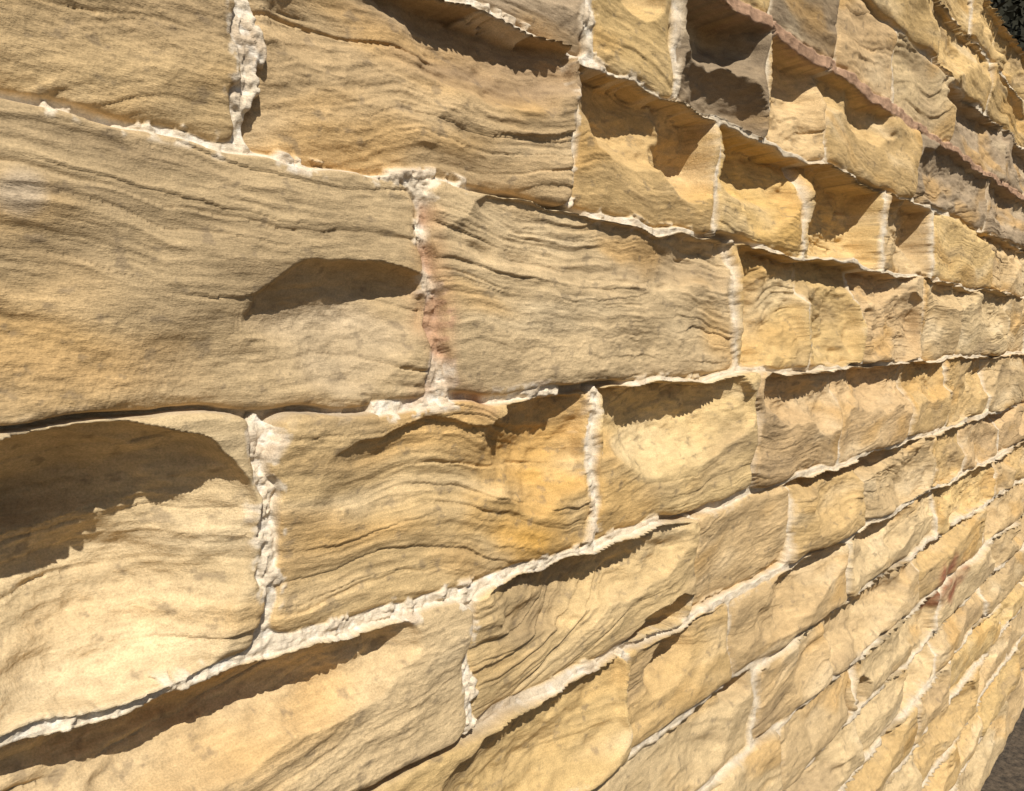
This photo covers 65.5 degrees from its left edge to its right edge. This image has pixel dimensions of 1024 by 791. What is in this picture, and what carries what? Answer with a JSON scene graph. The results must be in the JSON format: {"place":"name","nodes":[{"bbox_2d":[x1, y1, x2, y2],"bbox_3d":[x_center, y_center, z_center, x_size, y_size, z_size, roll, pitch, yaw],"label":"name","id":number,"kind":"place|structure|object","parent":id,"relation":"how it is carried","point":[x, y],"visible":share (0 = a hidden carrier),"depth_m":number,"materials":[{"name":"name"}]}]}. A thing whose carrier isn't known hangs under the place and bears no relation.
{"place":"outdoors","nodes":[
{"label":"outdoors","id":0,"kind":"place"},
{"bbox_2d":[981,708,1023,790],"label":"ground","id":1,"kind":"structure","parent":0,"point":[1007,772],"depth_m":3.45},
{"bbox_2d":[990,0,1023,50],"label":"hedge","id":2,"kind":"object","parent":1,"relation":"on","point":[1011,12],"visible":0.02,"depth_m":6.04,"materials":[{"name":"green plant"}]},
{"bbox_3d":[2.026,0.086,3.594,0.455,3.012,10.116,4,6,42],"label":"wall","id":3,"kind":"object","parent":1,"relation":"on","visible":0},
{"bbox_2d":[0,0,1023,790],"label":"wall face","id":4,"kind":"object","parent":3,"relation":"attached to","point":[510,394],"visible":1,"depth_m":0.99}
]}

